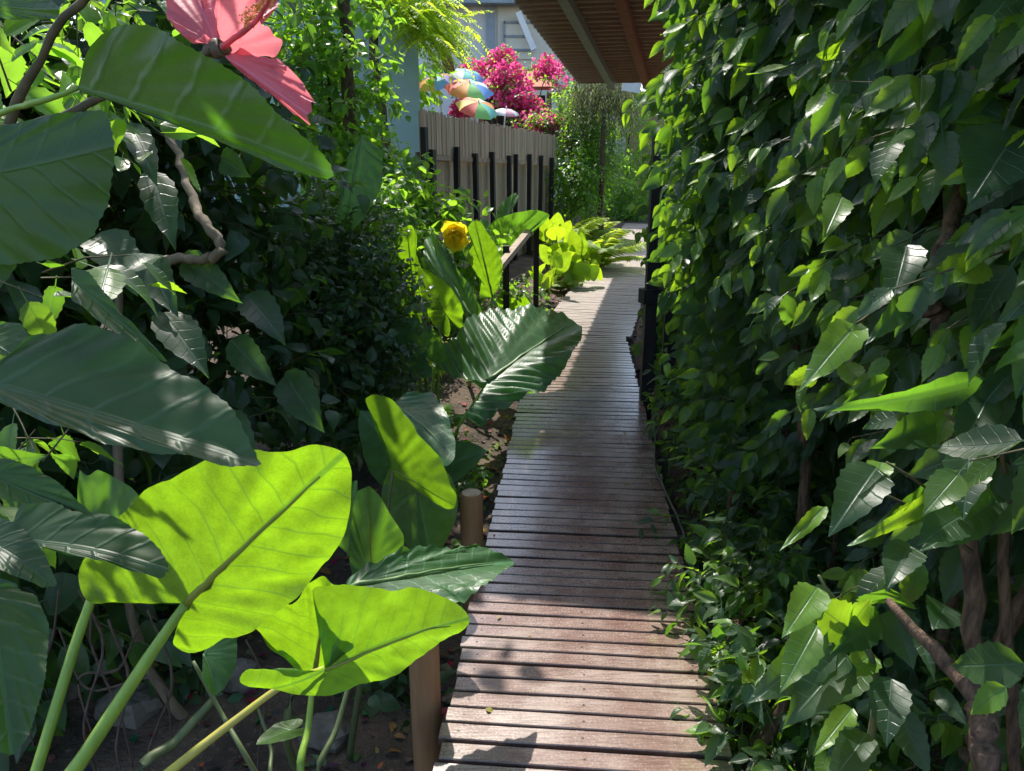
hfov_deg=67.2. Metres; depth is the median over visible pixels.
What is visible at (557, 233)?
young elephant ear
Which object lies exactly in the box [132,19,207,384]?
tree
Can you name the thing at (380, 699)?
plant
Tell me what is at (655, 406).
plant
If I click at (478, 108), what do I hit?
umbrella
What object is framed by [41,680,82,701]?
stone
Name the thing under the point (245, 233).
dark shrub
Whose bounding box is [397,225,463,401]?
elephant ear
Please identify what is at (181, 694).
plant
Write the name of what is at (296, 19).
tree
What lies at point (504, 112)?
umbrella
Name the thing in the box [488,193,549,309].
elephant ear
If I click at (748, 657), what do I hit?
plant
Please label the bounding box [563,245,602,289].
young elephant ear
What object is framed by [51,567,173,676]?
plant
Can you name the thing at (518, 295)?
plant
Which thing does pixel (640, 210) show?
hibiscus shrub
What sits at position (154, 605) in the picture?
plant
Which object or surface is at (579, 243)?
young elephant ear
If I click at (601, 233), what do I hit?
fern
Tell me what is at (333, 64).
climbing vine
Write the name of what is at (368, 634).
elephant ear
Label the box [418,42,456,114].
tree
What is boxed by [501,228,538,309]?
handrail
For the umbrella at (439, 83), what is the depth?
13.87 m
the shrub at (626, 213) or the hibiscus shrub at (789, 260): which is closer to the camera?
the hibiscus shrub at (789, 260)
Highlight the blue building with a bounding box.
[101,0,454,260]
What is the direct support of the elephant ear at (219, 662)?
on the ground
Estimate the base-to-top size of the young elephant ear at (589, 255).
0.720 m
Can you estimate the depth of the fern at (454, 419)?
4.82 m
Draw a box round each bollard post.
[409,643,441,770]
[460,488,483,613]
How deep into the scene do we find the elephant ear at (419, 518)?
3.24 m
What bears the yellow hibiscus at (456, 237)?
on the ground
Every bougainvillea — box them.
[448,43,566,132]
[518,67,580,221]
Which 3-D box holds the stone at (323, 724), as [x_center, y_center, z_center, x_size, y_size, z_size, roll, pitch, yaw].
[-0.634,1.196,2.634,0.190,0.120,0.151,0,17,0]
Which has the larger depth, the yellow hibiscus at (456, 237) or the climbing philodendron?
the yellow hibiscus at (456, 237)
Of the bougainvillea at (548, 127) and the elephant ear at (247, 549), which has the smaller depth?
the elephant ear at (247, 549)
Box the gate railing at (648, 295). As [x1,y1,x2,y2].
[638,135,682,428]
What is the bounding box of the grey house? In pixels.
[418,0,625,202]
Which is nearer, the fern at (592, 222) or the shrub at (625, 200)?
the fern at (592, 222)
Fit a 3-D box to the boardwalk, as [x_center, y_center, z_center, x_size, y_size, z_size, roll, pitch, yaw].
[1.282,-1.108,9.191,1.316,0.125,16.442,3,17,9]
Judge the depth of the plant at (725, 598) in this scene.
2.55 m
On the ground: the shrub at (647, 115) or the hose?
the shrub at (647, 115)
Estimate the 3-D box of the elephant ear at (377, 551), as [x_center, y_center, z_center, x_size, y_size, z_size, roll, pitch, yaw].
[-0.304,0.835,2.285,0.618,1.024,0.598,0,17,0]
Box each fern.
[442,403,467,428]
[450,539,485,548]
[529,270,586,290]
[531,217,618,246]
[539,229,646,266]
[574,219,620,235]
[583,256,606,264]
[586,229,642,244]
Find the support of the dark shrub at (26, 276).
on the ground
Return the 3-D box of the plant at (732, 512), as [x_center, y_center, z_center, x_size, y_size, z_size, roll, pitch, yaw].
[0.920,0.572,3.237,0.724,0.843,0.750,12,21,34]
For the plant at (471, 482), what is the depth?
4.50 m
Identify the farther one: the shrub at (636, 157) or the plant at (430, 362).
the shrub at (636, 157)
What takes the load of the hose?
on the boardwalk
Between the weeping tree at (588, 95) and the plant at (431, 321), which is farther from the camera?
the weeping tree at (588, 95)
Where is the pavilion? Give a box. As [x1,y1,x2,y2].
[478,69,552,128]
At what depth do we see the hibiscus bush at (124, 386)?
0.62 m
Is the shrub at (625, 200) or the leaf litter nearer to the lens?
the leaf litter
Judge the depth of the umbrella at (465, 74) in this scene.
14.52 m
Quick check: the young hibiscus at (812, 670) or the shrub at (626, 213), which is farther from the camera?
the shrub at (626, 213)
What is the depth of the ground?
2.75 m
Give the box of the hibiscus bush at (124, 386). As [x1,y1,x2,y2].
[0,0,333,755]
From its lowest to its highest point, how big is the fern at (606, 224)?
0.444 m
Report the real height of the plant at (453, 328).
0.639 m
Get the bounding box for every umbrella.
[419,74,455,111]
[443,68,485,82]
[444,79,493,99]
[455,97,497,119]
[495,106,518,127]
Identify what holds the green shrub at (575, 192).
on the ground
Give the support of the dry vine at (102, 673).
on the ground
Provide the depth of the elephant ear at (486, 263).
5.76 m
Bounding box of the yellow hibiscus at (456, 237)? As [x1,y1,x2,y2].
[369,160,517,328]
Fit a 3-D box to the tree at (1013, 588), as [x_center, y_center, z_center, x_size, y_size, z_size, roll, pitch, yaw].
[2.445,-1.117,3.297,2.668,4.338,2.591,0,17,0]
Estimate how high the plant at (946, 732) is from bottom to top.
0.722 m
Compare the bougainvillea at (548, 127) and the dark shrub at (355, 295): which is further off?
the bougainvillea at (548, 127)
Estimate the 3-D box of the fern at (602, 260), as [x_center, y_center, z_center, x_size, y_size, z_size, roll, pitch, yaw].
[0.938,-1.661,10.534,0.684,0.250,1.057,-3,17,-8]
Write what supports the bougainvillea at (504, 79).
on the ground
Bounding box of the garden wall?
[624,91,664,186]
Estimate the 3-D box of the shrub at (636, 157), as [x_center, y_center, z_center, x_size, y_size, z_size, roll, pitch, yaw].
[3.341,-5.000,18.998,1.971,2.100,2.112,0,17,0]
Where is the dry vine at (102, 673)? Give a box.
[29,590,266,770]
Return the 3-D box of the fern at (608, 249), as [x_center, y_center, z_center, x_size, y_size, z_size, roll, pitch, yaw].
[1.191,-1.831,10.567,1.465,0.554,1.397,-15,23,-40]
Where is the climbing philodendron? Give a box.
[80,120,382,719]
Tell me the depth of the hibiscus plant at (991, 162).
1.11 m
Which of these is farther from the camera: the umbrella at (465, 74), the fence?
the umbrella at (465, 74)
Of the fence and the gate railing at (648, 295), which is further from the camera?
the fence
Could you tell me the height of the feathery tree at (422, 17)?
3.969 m
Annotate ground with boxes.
[9,196,1023,770]
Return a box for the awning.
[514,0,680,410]
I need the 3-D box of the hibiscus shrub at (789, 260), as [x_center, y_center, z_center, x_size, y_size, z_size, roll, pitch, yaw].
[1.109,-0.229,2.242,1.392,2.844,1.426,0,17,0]
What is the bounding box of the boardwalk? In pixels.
[433,223,733,770]
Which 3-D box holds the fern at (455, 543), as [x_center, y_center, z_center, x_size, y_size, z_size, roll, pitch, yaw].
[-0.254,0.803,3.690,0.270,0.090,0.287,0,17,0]
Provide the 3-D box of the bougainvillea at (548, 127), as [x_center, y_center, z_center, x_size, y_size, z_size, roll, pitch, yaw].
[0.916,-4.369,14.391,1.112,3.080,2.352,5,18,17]
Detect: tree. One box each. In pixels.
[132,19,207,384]
[243,0,357,235]
[337,0,497,175]
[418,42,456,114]
[538,77,644,237]
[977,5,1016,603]
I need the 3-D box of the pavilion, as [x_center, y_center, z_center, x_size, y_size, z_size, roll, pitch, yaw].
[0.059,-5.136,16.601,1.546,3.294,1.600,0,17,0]
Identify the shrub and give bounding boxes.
[0,0,212,770]
[0,0,376,613]
[233,173,440,464]
[544,82,636,239]
[590,159,645,216]
[599,86,664,201]
[603,175,649,221]
[608,139,650,204]
[622,0,913,593]
[627,100,677,396]
[641,0,1023,770]
[646,188,868,538]
[791,0,1023,770]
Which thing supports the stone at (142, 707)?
on the ground
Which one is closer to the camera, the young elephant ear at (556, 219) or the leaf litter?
the leaf litter
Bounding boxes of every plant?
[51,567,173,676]
[78,573,174,620]
[122,604,250,711]
[334,584,456,731]
[409,333,449,390]
[423,310,451,331]
[448,297,489,336]
[452,431,495,502]
[481,274,555,311]
[634,431,818,624]
[640,343,717,516]
[647,511,830,725]
[669,603,929,770]
[739,464,923,655]
[780,13,1023,770]
[852,638,1005,770]
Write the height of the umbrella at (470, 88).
2.768 m
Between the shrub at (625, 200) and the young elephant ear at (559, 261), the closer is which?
the young elephant ear at (559, 261)
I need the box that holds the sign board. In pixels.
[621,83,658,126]
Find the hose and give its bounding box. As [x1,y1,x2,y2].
[652,395,706,608]
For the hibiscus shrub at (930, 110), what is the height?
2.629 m
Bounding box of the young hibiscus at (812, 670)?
[747,575,968,770]
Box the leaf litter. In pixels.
[28,281,934,770]
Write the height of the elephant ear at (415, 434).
1.193 m
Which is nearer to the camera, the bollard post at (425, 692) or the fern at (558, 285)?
the bollard post at (425, 692)
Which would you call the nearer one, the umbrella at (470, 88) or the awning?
the awning
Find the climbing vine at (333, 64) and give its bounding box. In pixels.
[262,0,436,313]
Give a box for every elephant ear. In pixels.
[30,445,351,770]
[135,637,304,770]
[164,585,469,770]
[256,576,349,770]
[282,480,513,770]
[358,298,486,548]
[366,391,456,548]
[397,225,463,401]
[423,221,502,386]
[429,303,581,440]
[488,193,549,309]
[529,247,571,301]
[533,212,563,269]
[539,220,571,275]
[551,229,587,290]
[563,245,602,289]
[578,227,600,261]
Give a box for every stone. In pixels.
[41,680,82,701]
[94,681,163,729]
[222,658,258,693]
[298,710,350,753]
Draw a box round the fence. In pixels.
[415,108,555,272]
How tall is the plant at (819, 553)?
0.778 m
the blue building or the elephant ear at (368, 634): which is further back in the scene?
the blue building
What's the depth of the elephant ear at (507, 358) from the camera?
4.94 m
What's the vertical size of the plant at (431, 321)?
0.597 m
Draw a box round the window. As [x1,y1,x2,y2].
[503,21,531,58]
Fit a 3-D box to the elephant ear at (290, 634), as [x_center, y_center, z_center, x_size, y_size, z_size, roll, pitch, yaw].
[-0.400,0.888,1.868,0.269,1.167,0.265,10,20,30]
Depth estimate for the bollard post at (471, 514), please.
3.13 m
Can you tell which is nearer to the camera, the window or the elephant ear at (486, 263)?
the elephant ear at (486, 263)
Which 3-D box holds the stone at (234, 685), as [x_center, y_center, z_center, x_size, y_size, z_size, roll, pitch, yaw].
[-0.989,1.063,2.811,0.170,0.112,0.148,0,17,0]
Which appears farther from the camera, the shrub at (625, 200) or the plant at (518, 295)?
the shrub at (625, 200)
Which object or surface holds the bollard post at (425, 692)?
on the ground
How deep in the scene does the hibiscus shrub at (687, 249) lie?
2.86 m
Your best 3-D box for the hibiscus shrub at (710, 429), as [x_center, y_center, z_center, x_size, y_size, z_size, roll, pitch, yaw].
[1.323,-0.327,3.990,1.269,2.019,2.031,2,17,7]

